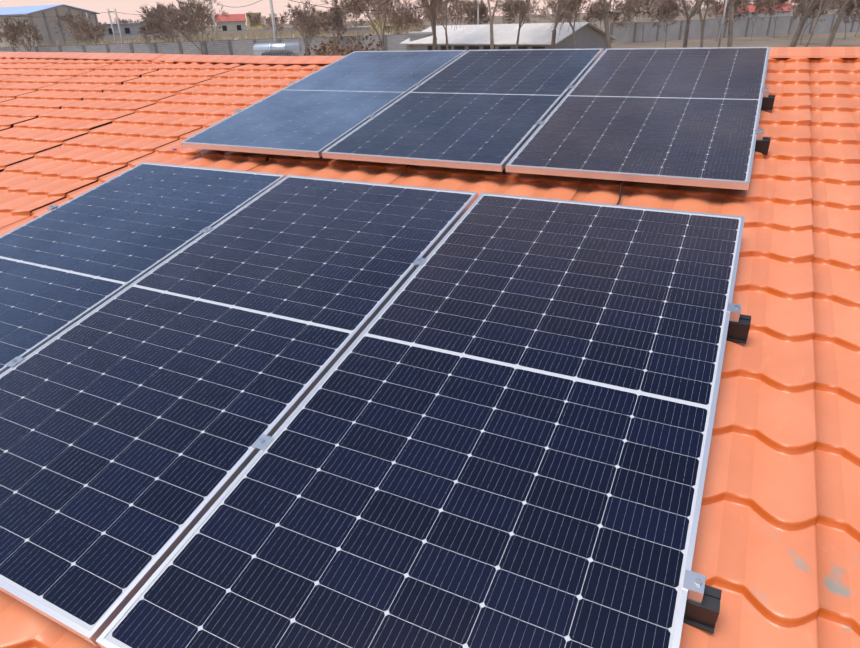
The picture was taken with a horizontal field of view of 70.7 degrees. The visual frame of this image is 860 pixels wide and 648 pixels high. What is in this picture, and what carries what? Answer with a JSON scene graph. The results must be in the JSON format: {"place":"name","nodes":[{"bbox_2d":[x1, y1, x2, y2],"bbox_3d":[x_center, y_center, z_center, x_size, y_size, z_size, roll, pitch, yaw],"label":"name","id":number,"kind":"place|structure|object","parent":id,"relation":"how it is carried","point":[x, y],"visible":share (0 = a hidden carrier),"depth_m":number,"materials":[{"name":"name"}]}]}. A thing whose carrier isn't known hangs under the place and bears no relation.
{"place":"outdoors","nodes":[
{"label":"outdoors","id":0,"kind":"place"},
{"bbox_2d":[0,4,100,47],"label":"warehouse","id":1,"kind":"structure","parent":0,"point":[39,15],"depth_m":134.45,"materials":[{"name":"beige paint"}]},
{"bbox_2d":[0,34,409,55],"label":"boundary wall","id":2,"kind":"structure","parent":0,"point":[245,46],"depth_m":69.82,"materials":[{"name":"concrete"}]},
{"bbox_2d":[0,23,447,47],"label":"boundary wall","id":3,"kind":"structure","parent":0,"point":[234,35],"depth_m":92.16,"materials":[{"name":"grey concrete"}]},
{"bbox_2d":[0,0,835,25],"label":"sky","id":4,"kind":"structure","parent":0,"point":[130,7],"materials":[{"name":"white"}]},
{"bbox_2d":[199,4,859,47],"bbox_3d":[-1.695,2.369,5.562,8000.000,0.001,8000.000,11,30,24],"label":"ground","id":5,"kind":"structure","parent":0,"point":[821,40],"depth_m":94.00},
{"bbox_2d":[101,22,149,34],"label":"grey block","id":6,"kind":"structure","parent":5,"relation":"on","point":[128,28],"depth_m":155.58,"materials":[{"name":"grey"}]},
{"bbox_2d":[100,28,306,40],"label":"wall","id":7,"kind":"structure","parent":5,"relation":"on","point":[136,35],"depth_m":137.28,"materials":[{"name":"concrete"}]},
{"bbox_2d":[215,14,246,30],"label":"house","id":8,"kind":"structure","parent":5,"relation":"on","point":[232,22],"depth_m":172.40,"materials":[{"name":"beige paint"}]},
{"bbox_2d":[246,12,262,29],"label":"building","id":9,"kind":"structure","parent":5,"relation":"on","point":[255,27],"depth_m":346.76,"materials":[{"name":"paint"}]},
{"bbox_2d":[253,42,301,55],"bbox_3d":[-6.715,-11.362,28.892,6.000,3.802,6.600,-3,27,-2],"label":"water tank","id":10,"kind":"object","parent":5,"relation":"on","point":[280,49],"visible":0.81,"depth_m":26.43,"materials":[{"name":"white metal"}]},
{"bbox_2d":[303,33,387,55],"bbox_3d":[-3.922,-11.881,29.411,4.560,4.090,7.183,-5,27,-5],"label":"dry shrub","id":11,"kind":"object","parent":5,"relation":"on","point":[336,50],"visible":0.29,"depth_m":28.34,"materials":[{"name":"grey plant"}]},
{"bbox_2d":[328,26,370,34],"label":"grey house","id":12,"kind":"structure","parent":5,"relation":"on","point":[362,28],"depth_m":98.33,"materials":[{"name":"grey"}]},
{"bbox_2d":[0,0,727,55],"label":"utility poles","id":13,"kind":"object","parent":5,"relation":"on","point":[274,24],"visible":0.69,"depth_m":65.87,"materials":[{"name":"concrete"}]},
{"bbox_2d":[370,19,404,31],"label":"beige house","id":14,"kind":"structure","parent":5,"relation":"on","point":[388,26],"depth_m":107.38,"materials":[{"name":"yellow paint"}]},
{"bbox_2d":[408,31,432,50],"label":"gate shed","id":15,"kind":"structure","parent":5,"relation":"on","point":[416,35],"depth_m":55.99,"materials":[{"name":"grey metal"}]},
{"bbox_2d":[0,0,859,55],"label":"trees","id":16,"kind":"object","parent":5,"relation":"on","point":[160,17],"visible":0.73,"depth_m":82.14,"materials":[{"name":"brown plant"}]},
{"bbox_2d":[400,22,616,50],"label":"shed","id":17,"kind":"structure","parent":5,"relation":"on","point":[531,36],"depth_m":49.64,"materials":[{"name":"grey metal"}]},
{"bbox_2d":[315,0,850,50],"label":"trees","id":18,"kind":"object","parent":5,"relation":"on","point":[558,14],"visible":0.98,"depth_m":26.16,"materials":[{"name":"brown plant"}]},
{"bbox_2d":[714,2,791,18],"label":"building","id":19,"kind":"structure","parent":5,"relation":"on","point":[775,15],"depth_m":208.36,"materials":[{"name":"grey"}]},
{"bbox_2d":[610,14,859,42],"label":"wall","id":20,"kind":"structure","parent":0,"point":[742,28],"depth_m":99.00,"materials":[{"name":"concrete"}]},
{"bbox_3d":[-1.250,-0.852,7.100,12.280,4.331,12.557,11,30,24],"label":"house","id":21,"kind":"object","parent":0,"visible":0},
{"bbox_2d":[0,57,859,647],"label":"tiled roof","id":22,"kind":"structure","parent":21,"relation":"on","point":[776,555],"depth_m":2.43,"materials":[{"name":"orange paint"}]},
{"bbox_2d":[0,162,285,373],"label":"solar panel","id":23,"kind":"object","parent":22,"relation":"on","point":[65,265],"visible":0.96,"depth_m":2.99,"materials":[{"name":"blue glass"}]},
{"bbox_2d":[0,175,477,645],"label":"solar panel","id":24,"kind":"object","parent":22,"relation":"on","point":[140,416],"visible":1,"depth_m":2.04,"materials":[{"name":"blue glass"}]},
{"bbox_2d":[180,50,466,157],"bbox_3d":[-0.681,-1.766,4.636,1.134,0.035,2.278,11,41,24],"label":"solar panel","id":25,"kind":"object","parent":22,"relation":"on","point":[316,113],"visible":1,"depth_m":4.38,"materials":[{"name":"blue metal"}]},
{"bbox_2d":[5,82,774,633],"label":"mounting clamps","id":26,"kind":"object","parent":22,"relation":"on","point":[703,606],"visible":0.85,"depth_m":1.73,"materials":[{"name":"silver metal"}]},
{"bbox_2d":[96,193,744,647],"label":"solar panel","id":27,"kind":"object","parent":22,"relation":"on","point":[494,429],"visible":1,"depth_m":1.59,"materials":[{"name":"blue glass"}]},
{"bbox_2d":[321,48,603,171],"bbox_3d":[0.354,-1.567,4.169,1.134,0.035,2.278,11,41,24],"label":"solar panel","id":28,"kind":"object","parent":22,"relation":"on","point":[486,110],"visible":0.98,"depth_m":3.89,"materials":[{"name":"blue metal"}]},
{"bbox_2d":[616,181,620,204],"bbox_3d":[0.875,-0.600,2.850,0.038,0.057,0.323,11,41,24],"label":"cable","id":29,"kind":"object","parent":22,"relation":"on","point":[620,195],"visible":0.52,"depth_m":2.89,"materials":[{"name":"black rubber"}]},
{"bbox_2d":[505,47,769,189],"bbox_3d":[1.387,-1.365,3.698,1.134,0.035,2.278,11,41,24],"label":"solar panel","id":30,"kind":"object","parent":22,"relation":"on","point":[683,116],"visible":1,"depth_m":3.39,"materials":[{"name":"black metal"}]},
{"bbox_2d":[0,47,859,63],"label":"ridge cap","id":31,"kind":"object","parent":21,"relation":"on","point":[814,52],"visible":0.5,"depth_m":6.30,"materials":[{"name":"orange paint"}]}
]}

